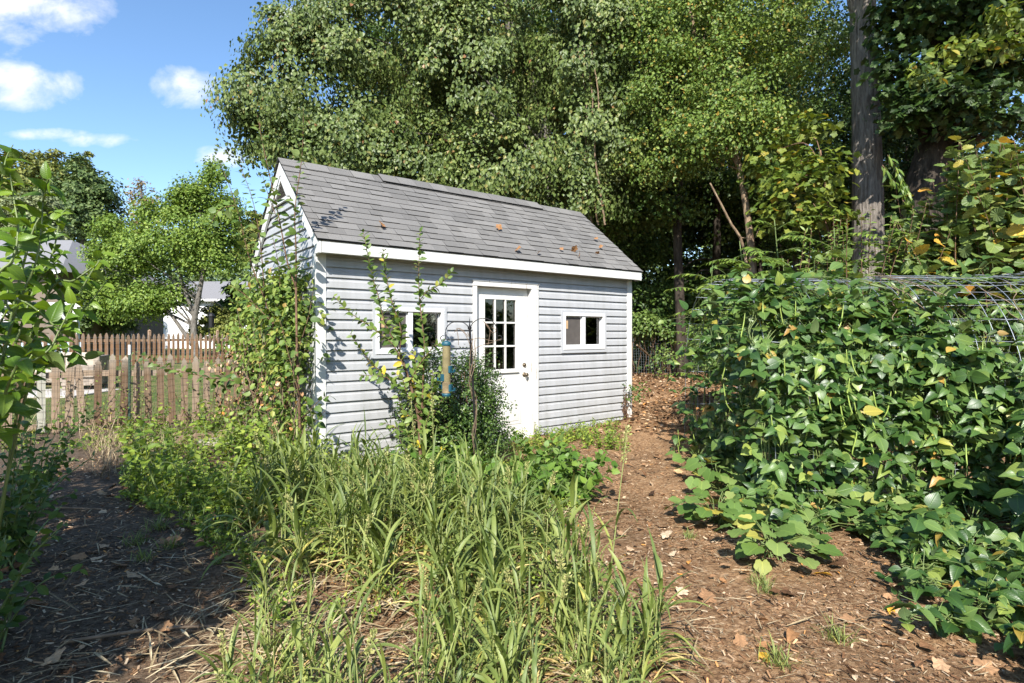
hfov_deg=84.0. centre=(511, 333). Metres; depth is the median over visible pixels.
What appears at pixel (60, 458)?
shaded bush
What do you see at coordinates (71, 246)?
neighbour house
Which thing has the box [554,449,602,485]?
bean seedling
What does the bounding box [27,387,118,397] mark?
patio
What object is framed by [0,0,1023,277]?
sky
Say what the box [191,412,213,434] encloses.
leafy weed
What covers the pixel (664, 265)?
forest tree
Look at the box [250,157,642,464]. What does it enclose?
garden shed
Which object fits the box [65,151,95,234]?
broadleaf tree
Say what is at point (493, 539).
sorghum clump
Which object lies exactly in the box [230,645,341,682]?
sorghum clump
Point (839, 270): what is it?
bean plant
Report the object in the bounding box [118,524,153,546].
grass tuft
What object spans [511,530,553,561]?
leafy weed
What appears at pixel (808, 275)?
bean plant
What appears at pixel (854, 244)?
feather leaf sapling
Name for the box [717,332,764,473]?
bean plant
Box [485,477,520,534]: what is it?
sorghum clump
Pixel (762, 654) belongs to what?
fallen leaf
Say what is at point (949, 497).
bean plant
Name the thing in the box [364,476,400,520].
sorghum clump
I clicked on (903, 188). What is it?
lance leaf shrub
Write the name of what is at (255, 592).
leafy weed
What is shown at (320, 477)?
sorghum clump
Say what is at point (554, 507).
sorghum clump
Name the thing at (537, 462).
bean seedling
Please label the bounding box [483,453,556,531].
sorghum clump
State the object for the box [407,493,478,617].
sorghum clump
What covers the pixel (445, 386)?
bird feeder
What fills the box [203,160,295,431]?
thin sapling
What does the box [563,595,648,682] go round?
sorghum clump
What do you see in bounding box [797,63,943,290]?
forest tree
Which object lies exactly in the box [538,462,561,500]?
bean seedling
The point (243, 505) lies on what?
leafy weed
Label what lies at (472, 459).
sorghum clump
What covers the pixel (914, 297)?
bean plant
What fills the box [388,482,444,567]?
sorghum clump
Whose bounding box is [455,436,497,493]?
sorghum clump
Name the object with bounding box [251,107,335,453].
thin sapling
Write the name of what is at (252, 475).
sorghum clump
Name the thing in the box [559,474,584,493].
bean seedling
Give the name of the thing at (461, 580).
sorghum clump
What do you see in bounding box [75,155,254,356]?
lime tree
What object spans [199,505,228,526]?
leafy weed
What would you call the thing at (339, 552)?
leafy weed
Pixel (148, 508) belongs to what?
leafy weed
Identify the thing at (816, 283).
bean plant
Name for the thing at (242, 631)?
straw
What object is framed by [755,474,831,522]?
bean plant
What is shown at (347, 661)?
sorghum clump
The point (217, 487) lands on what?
leafy weed
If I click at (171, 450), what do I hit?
leafy weed
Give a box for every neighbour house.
[0,240,167,354]
[164,281,256,347]
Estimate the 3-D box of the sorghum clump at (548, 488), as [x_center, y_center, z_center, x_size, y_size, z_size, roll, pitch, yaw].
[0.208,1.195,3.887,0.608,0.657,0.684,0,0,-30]
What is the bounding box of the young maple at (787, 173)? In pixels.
[736,108,864,298]
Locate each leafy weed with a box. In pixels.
[112,412,133,440]
[114,408,138,441]
[114,422,149,476]
[116,438,150,489]
[117,426,131,447]
[118,461,130,482]
[118,462,141,498]
[119,420,146,452]
[119,427,174,494]
[119,462,134,486]
[137,481,156,505]
[139,479,163,492]
[139,479,167,498]
[139,494,155,510]
[140,445,162,478]
[140,458,161,478]
[141,416,159,442]
[143,484,176,511]
[143,488,188,517]
[145,397,171,435]
[145,475,168,493]
[148,426,167,455]
[148,497,171,513]
[152,477,178,503]
[156,451,190,501]
[160,431,181,460]
[160,450,184,479]
[161,422,179,453]
[163,461,181,493]
[164,462,186,488]
[165,441,179,472]
[167,415,181,435]
[168,442,185,457]
[169,455,185,476]
[170,480,189,509]
[174,500,188,528]
[177,429,189,446]
[177,483,195,504]
[178,437,207,477]
[179,420,187,431]
[181,473,198,498]
[182,491,199,519]
[183,429,197,445]
[184,393,211,432]
[184,439,198,457]
[185,413,210,454]
[185,458,211,491]
[185,483,220,504]
[185,510,218,537]
[186,497,213,532]
[187,483,220,507]
[188,488,208,513]
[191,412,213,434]
[193,513,216,547]
[196,458,232,497]
[196,521,236,545]
[198,479,211,492]
[199,397,227,431]
[199,398,225,430]
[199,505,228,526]
[201,456,225,479]
[203,419,223,447]
[203,519,226,536]
[203,538,238,564]
[207,458,246,522]
[207,501,222,514]
[208,462,233,499]
[210,529,235,553]
[212,413,240,456]
[213,409,252,468]
[214,481,237,514]
[214,502,242,538]
[215,405,225,429]
[215,459,246,502]
[216,513,227,528]
[217,513,243,547]
[221,448,249,482]
[223,493,242,524]
[226,533,264,557]
[228,473,251,490]
[228,536,253,556]
[229,479,257,501]
[229,549,272,570]
[230,416,243,446]
[232,405,245,442]
[232,498,256,517]
[234,464,250,490]
[238,413,273,463]
[239,514,253,530]
[239,534,257,548]
[240,440,267,470]
[240,563,286,593]
[242,483,253,506]
[243,503,276,519]
[244,568,266,614]
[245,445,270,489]
[247,544,275,586]
[258,417,297,453]
[259,581,309,622]
[261,487,284,522]
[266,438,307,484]
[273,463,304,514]
[276,568,306,594]
[281,425,298,460]
[281,427,306,473]
[297,537,334,567]
[298,508,321,534]
[305,490,320,515]
[306,433,334,465]
[307,425,333,479]
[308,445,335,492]
[310,532,354,570]
[319,590,358,620]
[325,442,346,456]
[342,560,372,598]
[351,594,380,622]
[373,578,410,606]
[395,580,461,622]
[402,562,451,597]
[502,574,538,613]
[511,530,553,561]
[520,547,555,585]
[548,501,580,522]
[550,426,564,440]
[556,423,571,441]
[568,423,577,440]
[575,427,590,448]
[580,426,595,444]
[582,426,590,440]
[591,418,599,437]
[595,435,604,447]
[602,420,615,440]
[606,431,616,449]
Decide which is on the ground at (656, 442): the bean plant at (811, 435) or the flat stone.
the flat stone
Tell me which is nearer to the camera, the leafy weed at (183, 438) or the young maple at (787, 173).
the leafy weed at (183, 438)
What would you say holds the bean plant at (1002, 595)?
on the ground at (656, 442)
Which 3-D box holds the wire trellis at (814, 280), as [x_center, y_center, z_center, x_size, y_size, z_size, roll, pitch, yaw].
[2.735,0.465,5.750,1.310,2.006,2.405,0,0,0]
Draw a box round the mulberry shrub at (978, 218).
[812,135,1023,417]
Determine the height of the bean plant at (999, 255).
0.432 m
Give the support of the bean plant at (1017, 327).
on the ground at (656, 442)
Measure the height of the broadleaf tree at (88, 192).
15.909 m
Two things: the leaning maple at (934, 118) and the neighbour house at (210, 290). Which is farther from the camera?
the neighbour house at (210, 290)
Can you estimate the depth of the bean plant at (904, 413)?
4.49 m
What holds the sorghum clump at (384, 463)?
on the ground at (656, 442)
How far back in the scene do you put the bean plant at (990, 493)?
4.23 m
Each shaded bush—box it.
[0,401,101,511]
[0,426,95,569]
[0,502,87,652]
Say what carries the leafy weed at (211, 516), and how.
on the ground at (656, 442)
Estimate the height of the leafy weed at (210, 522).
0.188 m
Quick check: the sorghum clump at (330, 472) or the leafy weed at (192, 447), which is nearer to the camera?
the sorghum clump at (330, 472)
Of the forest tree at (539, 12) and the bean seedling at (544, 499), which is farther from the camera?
the forest tree at (539, 12)
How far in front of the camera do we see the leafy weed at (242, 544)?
3.63 m
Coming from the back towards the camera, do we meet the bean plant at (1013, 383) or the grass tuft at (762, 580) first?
the bean plant at (1013, 383)
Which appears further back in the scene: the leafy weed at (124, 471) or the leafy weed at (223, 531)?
the leafy weed at (124, 471)
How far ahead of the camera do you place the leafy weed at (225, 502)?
4.44 m
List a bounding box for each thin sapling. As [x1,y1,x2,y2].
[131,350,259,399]
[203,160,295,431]
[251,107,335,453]
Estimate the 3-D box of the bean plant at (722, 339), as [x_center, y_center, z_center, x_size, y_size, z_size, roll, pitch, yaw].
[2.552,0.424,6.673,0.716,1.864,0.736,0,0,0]
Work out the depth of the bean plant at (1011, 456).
4.46 m
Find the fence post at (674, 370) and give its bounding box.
[673,326,675,375]
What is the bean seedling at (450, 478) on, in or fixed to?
on the ground at (656, 442)
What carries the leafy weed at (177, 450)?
on the ground at (656, 442)
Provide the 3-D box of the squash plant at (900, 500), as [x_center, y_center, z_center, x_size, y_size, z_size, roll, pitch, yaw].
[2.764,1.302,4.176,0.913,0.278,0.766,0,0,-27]
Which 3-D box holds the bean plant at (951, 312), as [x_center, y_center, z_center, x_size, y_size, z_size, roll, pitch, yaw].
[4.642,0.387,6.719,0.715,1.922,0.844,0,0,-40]
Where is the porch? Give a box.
[0,302,83,356]
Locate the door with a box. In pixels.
[477,287,528,436]
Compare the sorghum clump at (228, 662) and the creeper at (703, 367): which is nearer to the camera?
the sorghum clump at (228, 662)
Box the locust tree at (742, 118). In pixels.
[582,0,850,283]
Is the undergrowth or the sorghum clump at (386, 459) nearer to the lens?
the sorghum clump at (386, 459)
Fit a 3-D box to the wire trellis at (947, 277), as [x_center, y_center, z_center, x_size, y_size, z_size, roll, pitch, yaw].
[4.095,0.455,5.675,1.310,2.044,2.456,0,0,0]
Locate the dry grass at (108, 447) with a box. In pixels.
[3,406,238,480]
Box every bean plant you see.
[658,289,734,448]
[669,408,714,455]
[687,412,734,453]
[691,326,746,468]
[697,291,749,425]
[699,265,811,513]
[701,402,755,466]
[706,415,743,455]
[711,323,772,474]
[712,283,787,428]
[715,310,775,487]
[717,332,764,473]
[721,267,823,502]
[721,319,784,490]
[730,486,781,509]
[733,305,807,442]
[736,267,856,510]
[742,296,842,508]
[747,352,826,503]
[750,403,822,506]
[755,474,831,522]
[758,263,778,297]
[760,282,831,435]
[761,484,854,532]
[765,289,889,506]
[770,270,822,304]
[770,505,839,541]
[776,294,873,507]
[785,303,856,437]
[801,253,907,298]
[807,275,898,508]
[810,274,886,434]
[821,290,928,511]
[823,295,893,384]
[836,305,964,502]
[840,291,960,509]
[841,278,917,453]
[843,290,966,502]
[846,501,880,533]
[855,490,889,517]
[859,324,916,448]
[862,278,938,420]
[863,486,910,551]
[863,506,912,551]
[873,540,962,582]
[874,287,956,432]
[878,259,1004,299]
[879,508,967,550]
[882,524,976,583]
[883,587,1006,644]
[887,488,957,513]
[893,516,940,546]
[894,492,961,546]
[896,309,1005,506]
[897,485,948,517]
[897,538,975,602]
[898,490,961,510]
[898,514,960,565]
[900,524,977,567]
[901,252,1013,298]
[902,334,1007,513]
[908,288,1012,509]
[909,320,958,427]
[925,287,1020,509]
[929,503,982,538]
[931,508,1008,548]
[931,511,1019,557]
[937,316,986,449]
[938,567,1023,635]
[940,348,1017,520]
[943,537,1023,585]
[949,305,1023,426]
[959,551,1023,580]
[962,554,1023,621]
[967,521,1021,555]
[976,531,1023,575]
[977,488,1010,518]
[978,300,1023,449]
[978,338,1023,503]
[978,359,1023,500]
[990,399,1022,479]
[990,560,1023,589]
[993,311,1023,390]
[993,430,1023,527]
[994,375,1023,488]
[994,622,1023,657]
[998,470,1023,477]
[998,622,1023,648]
[1000,411,1023,532]
[1000,507,1023,535]
[1005,563,1023,571]
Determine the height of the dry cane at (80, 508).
0.022 m
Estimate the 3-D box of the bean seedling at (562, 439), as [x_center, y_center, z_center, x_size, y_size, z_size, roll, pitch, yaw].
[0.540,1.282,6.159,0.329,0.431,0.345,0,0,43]
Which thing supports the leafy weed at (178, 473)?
on the ground at (656, 442)
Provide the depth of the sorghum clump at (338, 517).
3.60 m
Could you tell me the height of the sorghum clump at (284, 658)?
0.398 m
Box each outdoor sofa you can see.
[16,352,86,382]
[61,355,108,389]
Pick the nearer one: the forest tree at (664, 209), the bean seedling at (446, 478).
the bean seedling at (446, 478)
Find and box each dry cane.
[47,506,102,509]
[64,624,217,643]
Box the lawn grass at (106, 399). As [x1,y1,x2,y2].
[12,363,191,431]
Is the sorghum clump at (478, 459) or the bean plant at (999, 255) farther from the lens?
the bean plant at (999, 255)
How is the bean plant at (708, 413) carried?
on the ground at (656, 442)
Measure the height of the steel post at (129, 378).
1.370 m
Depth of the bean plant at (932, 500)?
3.72 m
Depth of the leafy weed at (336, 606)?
2.83 m
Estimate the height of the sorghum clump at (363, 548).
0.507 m
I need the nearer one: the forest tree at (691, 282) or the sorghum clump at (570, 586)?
the sorghum clump at (570, 586)
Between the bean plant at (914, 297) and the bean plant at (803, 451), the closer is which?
the bean plant at (803, 451)
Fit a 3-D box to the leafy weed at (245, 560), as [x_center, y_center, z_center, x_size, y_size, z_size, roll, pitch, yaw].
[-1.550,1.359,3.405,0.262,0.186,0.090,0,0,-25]
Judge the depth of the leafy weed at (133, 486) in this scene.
4.91 m
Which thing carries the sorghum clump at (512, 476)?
on the ground at (656, 442)
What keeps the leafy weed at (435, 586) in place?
on the ground at (656, 442)
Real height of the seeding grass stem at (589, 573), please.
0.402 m
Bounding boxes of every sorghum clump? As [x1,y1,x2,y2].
[190,590,340,682]
[191,449,299,539]
[193,613,248,682]
[196,463,327,581]
[214,663,279,682]
[218,545,311,662]
[227,431,283,521]
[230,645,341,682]
[239,612,323,682]
[243,406,305,501]
[247,431,292,493]
[249,596,364,682]
[252,477,369,591]
[252,502,296,556]
[259,415,312,492]
[269,425,322,519]
[270,424,325,519]
[270,544,348,677]
[277,443,323,507]
[277,564,436,682]
[282,482,379,560]
[285,433,351,515]
[291,404,340,493]
[292,456,355,521]
[302,464,385,576]
[303,633,386,682]
[307,462,356,506]
[311,421,402,548]
[313,450,362,500]
[313,462,365,522]
[314,462,381,587]
[315,435,354,496]
[317,443,422,566]
[318,482,402,586]
[319,461,367,545]
[327,604,375,682]
[331,442,390,495]
[331,513,406,602]
[333,425,386,518]
[333,509,425,609]
[336,411,392,502]
[337,433,411,540]
[350,454,396,521]
[359,427,411,493]
[359,459,444,572]
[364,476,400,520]
[365,433,408,513]
[366,613,442,682]
[368,451,437,515]
[373,443,428,540]
[378,451,459,543]
[379,446,458,569]
[383,518,500,632]
[384,472,450,540]
[385,547,477,680]
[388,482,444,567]
[390,485,478,591]
[391,422,444,531]
[391,564,471,682]
[392,451,448,495]
[393,427,468,536]
[398,453,470,543]
[399,448,504,549]
[403,637,498,682]
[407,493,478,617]
[409,585,523,682]
[419,555,518,678]
[422,501,478,573]
[427,511,481,579]
[436,581,544,682]
[438,435,535,568]
[439,498,538,630]
[439,514,557,643]
[441,431,514,551]
[441,482,534,590]
[443,468,488,527]
[444,432,484,508]
[447,437,502,504]
[449,465,537,597]
[449,466,529,579]
[452,591,561,682]
[454,608,552,682]
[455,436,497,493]
[456,553,539,659]
[465,507,539,616]
[467,558,585,682]
[475,623,566,682]
[478,518,561,677]
[479,454,548,545]
[479,462,553,589]
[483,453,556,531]
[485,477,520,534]
[486,434,521,522]
[487,472,538,533]
[496,472,560,567]
[498,476,550,586]
[505,475,606,635]
[505,486,614,662]
[512,460,582,549]
[527,495,571,554]
[527,535,628,635]
[530,570,621,682]
[535,515,639,669]
[537,473,622,614]
[537,529,596,603]
[539,541,615,681]
[540,570,662,682]
[562,558,685,682]
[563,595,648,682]
[568,528,714,682]
[582,669,630,682]
[594,557,698,682]
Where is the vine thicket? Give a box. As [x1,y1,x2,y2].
[206,254,334,455]
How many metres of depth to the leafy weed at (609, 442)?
7.07 m
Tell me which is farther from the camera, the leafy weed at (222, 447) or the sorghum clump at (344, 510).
the leafy weed at (222, 447)
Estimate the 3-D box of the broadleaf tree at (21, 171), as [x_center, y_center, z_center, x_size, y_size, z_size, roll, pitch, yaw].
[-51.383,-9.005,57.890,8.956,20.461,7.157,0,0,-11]
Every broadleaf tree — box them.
[0,149,50,207]
[0,189,75,239]
[26,148,69,214]
[28,152,130,246]
[64,289,95,334]
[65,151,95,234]
[91,260,140,338]
[107,176,168,244]
[185,303,245,354]
[200,0,697,225]
[209,282,251,349]
[230,211,262,289]
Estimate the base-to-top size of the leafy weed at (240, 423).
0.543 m
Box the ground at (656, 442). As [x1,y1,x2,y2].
[0,342,1023,682]
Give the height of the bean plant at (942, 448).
1.834 m
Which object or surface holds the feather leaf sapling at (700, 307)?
on the ground at (656, 442)
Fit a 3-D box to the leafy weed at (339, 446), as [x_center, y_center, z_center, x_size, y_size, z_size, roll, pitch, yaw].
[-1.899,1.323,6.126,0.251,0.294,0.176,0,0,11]
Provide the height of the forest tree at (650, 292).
8.027 m
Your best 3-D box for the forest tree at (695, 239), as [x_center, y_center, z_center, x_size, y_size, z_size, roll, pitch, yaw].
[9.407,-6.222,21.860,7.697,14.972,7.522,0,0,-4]
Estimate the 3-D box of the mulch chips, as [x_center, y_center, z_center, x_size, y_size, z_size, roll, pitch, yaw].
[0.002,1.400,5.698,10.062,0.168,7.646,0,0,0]
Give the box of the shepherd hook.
[440,318,501,454]
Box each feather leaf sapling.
[657,261,750,406]
[688,285,786,421]
[693,241,792,433]
[727,215,830,402]
[750,258,845,383]
[783,228,886,313]
[848,232,955,417]
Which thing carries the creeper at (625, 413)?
on the ground at (656, 442)
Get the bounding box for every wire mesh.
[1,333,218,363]
[13,358,243,433]
[632,324,703,374]
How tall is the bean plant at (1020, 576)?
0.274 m
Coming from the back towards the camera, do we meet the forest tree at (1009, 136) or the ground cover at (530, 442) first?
the forest tree at (1009, 136)
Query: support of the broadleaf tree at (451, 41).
on the ground at (656, 442)
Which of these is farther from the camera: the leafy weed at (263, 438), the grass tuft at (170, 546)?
the leafy weed at (263, 438)
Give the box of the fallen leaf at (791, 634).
[786,628,799,641]
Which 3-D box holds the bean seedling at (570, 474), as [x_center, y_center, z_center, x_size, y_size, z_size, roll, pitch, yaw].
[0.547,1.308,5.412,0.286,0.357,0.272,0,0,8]
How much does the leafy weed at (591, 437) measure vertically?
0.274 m
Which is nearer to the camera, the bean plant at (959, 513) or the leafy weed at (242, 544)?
the leafy weed at (242, 544)
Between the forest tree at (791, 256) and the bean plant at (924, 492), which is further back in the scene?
the forest tree at (791, 256)
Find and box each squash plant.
[664,475,764,530]
[666,441,731,465]
[675,456,758,498]
[714,508,842,574]
[756,485,879,542]
[816,487,938,527]
[896,492,1023,541]
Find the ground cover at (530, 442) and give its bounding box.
[0,416,630,574]
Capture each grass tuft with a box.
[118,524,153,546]
[128,544,157,563]
[137,511,173,532]
[149,531,184,549]
[682,527,699,539]
[718,520,736,528]
[744,562,782,587]
[749,577,781,596]
[754,630,813,674]
[810,612,866,645]
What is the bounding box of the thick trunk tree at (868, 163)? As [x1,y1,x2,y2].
[847,0,884,279]
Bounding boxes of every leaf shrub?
[0,144,120,528]
[780,155,1015,429]
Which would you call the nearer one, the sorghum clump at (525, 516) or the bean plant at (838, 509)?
the sorghum clump at (525, 516)
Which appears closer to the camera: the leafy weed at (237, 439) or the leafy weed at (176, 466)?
the leafy weed at (176, 466)
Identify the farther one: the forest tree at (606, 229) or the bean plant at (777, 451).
the forest tree at (606, 229)
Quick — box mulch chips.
[0,413,1023,682]
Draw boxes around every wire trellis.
[684,278,926,504]
[813,274,1023,513]
[925,273,1023,424]
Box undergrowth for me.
[632,266,780,374]
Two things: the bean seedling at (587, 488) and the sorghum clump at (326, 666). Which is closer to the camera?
the sorghum clump at (326, 666)
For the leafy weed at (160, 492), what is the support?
on the ground at (656, 442)
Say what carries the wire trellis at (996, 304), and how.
on the ground at (656, 442)
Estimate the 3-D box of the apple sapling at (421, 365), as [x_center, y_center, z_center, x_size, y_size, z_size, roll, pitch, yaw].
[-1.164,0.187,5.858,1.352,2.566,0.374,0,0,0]
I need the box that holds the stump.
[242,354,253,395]
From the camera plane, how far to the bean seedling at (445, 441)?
5.75 m
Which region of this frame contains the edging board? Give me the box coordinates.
[174,428,234,444]
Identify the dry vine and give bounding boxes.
[456,321,500,449]
[863,276,1023,349]
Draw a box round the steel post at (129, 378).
[128,345,130,422]
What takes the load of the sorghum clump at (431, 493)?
on the ground at (656, 442)
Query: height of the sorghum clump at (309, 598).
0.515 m
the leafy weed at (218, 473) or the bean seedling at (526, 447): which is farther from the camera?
the bean seedling at (526, 447)
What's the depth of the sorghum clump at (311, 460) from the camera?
4.73 m
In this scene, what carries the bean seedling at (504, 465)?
on the ground at (656, 442)
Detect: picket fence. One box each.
[1,354,245,432]
[3,329,238,365]
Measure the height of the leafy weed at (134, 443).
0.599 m
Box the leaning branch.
[636,344,660,373]
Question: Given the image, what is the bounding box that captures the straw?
[0,435,1023,682]
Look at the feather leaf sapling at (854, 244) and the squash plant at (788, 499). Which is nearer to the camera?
the squash plant at (788, 499)
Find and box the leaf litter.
[0,371,1011,682]
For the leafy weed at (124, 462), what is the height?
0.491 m
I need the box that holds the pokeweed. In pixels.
[125,418,197,496]
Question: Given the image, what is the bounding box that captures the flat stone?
[197,437,237,445]
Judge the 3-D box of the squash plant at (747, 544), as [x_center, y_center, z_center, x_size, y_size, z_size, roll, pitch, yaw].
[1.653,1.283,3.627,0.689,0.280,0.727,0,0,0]
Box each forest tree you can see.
[314,18,484,192]
[327,2,423,180]
[405,2,564,194]
[471,0,558,196]
[477,0,672,309]
[543,0,711,294]
[555,0,723,305]
[557,106,698,360]
[576,29,674,251]
[593,5,752,377]
[636,30,822,341]
[651,0,779,324]
[656,48,825,278]
[682,0,849,285]
[686,0,879,270]
[725,90,903,291]
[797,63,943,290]
[811,54,995,274]
[812,0,1023,261]
[953,135,1023,267]
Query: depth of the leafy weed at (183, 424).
7.67 m
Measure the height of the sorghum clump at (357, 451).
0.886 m
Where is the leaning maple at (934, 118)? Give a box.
[844,0,1023,289]
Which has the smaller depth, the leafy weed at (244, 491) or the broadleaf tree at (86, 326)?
the leafy weed at (244, 491)
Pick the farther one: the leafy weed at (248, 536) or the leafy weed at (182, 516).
the leafy weed at (182, 516)
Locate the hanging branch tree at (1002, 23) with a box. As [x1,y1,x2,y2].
[903,0,1023,93]
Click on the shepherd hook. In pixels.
(472, 375)
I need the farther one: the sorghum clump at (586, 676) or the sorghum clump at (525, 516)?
the sorghum clump at (525, 516)
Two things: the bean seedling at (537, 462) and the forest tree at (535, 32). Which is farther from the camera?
the forest tree at (535, 32)
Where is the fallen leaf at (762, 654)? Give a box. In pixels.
[758,652,769,661]
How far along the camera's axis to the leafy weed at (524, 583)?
2.93 m
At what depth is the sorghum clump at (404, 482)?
4.01 m
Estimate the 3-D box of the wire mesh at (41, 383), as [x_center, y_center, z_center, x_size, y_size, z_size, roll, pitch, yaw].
[-5.825,0.911,8.648,3.530,1.034,0.036,0,0,-37]
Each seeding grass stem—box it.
[238,432,286,486]
[398,397,441,470]
[420,393,457,477]
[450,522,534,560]
[557,540,616,616]
[570,424,636,599]
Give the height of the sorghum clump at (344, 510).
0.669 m
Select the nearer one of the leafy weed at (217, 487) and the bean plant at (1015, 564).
the bean plant at (1015, 564)
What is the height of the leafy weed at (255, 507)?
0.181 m
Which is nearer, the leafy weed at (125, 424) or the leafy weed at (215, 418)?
the leafy weed at (125, 424)
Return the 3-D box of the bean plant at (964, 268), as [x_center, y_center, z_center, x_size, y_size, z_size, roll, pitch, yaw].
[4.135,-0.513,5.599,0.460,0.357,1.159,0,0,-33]
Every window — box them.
[372,304,446,358]
[560,310,606,352]
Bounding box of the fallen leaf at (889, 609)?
[887,607,894,614]
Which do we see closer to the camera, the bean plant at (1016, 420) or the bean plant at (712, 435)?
the bean plant at (1016, 420)
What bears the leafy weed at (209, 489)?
on the ground at (656, 442)
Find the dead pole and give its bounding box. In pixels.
[709,183,758,270]
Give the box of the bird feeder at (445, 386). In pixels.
[437,329,455,395]
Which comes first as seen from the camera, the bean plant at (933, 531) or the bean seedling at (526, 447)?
the bean plant at (933, 531)
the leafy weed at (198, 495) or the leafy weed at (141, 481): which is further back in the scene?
the leafy weed at (141, 481)
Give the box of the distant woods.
[127,202,1002,298]
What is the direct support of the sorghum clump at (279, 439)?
on the ground at (656, 442)
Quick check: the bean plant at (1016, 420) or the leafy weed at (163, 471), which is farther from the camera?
the leafy weed at (163, 471)
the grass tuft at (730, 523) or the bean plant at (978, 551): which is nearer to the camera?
the bean plant at (978, 551)
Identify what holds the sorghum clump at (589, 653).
on the ground at (656, 442)
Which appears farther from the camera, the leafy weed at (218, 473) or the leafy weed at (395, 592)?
the leafy weed at (218, 473)
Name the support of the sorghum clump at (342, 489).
on the ground at (656, 442)
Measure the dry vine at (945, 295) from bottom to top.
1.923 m
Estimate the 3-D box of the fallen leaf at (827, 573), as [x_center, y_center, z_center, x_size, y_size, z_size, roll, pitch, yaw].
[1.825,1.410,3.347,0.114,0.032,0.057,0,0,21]
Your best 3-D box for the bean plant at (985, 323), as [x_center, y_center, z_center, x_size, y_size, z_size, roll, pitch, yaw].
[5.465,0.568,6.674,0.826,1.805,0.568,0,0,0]
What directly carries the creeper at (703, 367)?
on the ground at (656, 442)
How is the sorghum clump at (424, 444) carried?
on the ground at (656, 442)
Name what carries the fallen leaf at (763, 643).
on the ground at (656, 442)
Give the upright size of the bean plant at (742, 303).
2.060 m
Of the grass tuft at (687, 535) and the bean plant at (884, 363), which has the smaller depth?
the grass tuft at (687, 535)
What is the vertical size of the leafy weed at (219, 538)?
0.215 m
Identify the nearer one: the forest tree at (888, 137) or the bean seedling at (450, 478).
the bean seedling at (450, 478)
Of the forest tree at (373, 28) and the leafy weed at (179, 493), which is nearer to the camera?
the leafy weed at (179, 493)
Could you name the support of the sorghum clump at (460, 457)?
on the ground at (656, 442)
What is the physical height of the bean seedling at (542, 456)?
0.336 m
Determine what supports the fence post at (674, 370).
on the ground at (656, 442)
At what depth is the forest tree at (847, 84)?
17.65 m
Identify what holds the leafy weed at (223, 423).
on the ground at (656, 442)
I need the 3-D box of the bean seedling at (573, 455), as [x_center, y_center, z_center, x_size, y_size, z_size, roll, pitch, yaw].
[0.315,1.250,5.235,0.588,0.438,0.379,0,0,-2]
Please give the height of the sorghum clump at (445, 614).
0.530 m
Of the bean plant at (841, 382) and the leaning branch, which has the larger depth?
the leaning branch
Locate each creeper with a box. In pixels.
[620,382,650,419]
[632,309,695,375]
[646,344,682,378]
[691,304,777,410]
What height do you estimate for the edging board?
0.159 m
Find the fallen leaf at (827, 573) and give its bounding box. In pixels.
[813,572,832,575]
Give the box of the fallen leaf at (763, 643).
[756,641,768,647]
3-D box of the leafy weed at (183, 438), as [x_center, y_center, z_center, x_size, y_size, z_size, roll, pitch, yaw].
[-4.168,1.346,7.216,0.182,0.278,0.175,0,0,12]
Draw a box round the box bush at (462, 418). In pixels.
[387,343,519,465]
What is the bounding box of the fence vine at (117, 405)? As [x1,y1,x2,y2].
[40,357,243,433]
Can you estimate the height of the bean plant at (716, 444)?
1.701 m
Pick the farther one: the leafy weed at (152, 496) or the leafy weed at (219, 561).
the leafy weed at (152, 496)
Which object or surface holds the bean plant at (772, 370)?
attached to the wire trellis at (814, 280)
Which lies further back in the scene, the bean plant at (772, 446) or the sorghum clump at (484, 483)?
the bean plant at (772, 446)
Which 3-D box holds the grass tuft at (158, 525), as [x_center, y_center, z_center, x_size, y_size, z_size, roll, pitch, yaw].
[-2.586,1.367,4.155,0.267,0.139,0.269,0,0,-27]
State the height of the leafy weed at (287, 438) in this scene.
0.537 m
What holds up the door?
in the garden shed
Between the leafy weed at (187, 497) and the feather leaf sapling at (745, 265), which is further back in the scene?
the feather leaf sapling at (745, 265)
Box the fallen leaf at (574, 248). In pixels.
[571,245,577,251]
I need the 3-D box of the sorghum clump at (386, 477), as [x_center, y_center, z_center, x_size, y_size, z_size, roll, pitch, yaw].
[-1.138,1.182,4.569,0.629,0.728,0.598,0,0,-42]
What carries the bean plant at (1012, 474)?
on the ground at (656, 442)
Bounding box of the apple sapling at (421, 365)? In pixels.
[331,227,464,459]
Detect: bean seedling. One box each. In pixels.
[389,445,438,483]
[419,452,442,472]
[429,435,461,471]
[434,447,462,477]
[435,466,460,484]
[443,475,466,496]
[451,455,494,484]
[458,439,473,459]
[463,441,496,460]
[483,455,533,477]
[493,460,524,485]
[502,472,545,510]
[508,451,557,477]
[511,431,567,463]
[513,469,540,478]
[517,466,553,496]
[518,474,561,509]
[523,444,577,478]
[530,446,552,463]
[533,438,564,465]
[533,458,551,467]
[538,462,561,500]
[541,433,565,456]
[550,450,619,503]
[551,431,572,467]
[553,466,564,494]
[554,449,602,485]
[554,451,584,486]
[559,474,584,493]
[562,452,583,482]
[567,464,599,479]
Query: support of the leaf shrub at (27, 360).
on the ground at (656, 442)
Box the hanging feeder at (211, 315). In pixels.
[208,300,214,327]
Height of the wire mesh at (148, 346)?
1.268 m
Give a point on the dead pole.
(735, 230)
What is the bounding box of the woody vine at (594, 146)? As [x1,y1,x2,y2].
[577,45,605,224]
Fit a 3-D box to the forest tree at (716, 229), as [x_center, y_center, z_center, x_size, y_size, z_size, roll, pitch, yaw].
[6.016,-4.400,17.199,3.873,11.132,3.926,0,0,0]

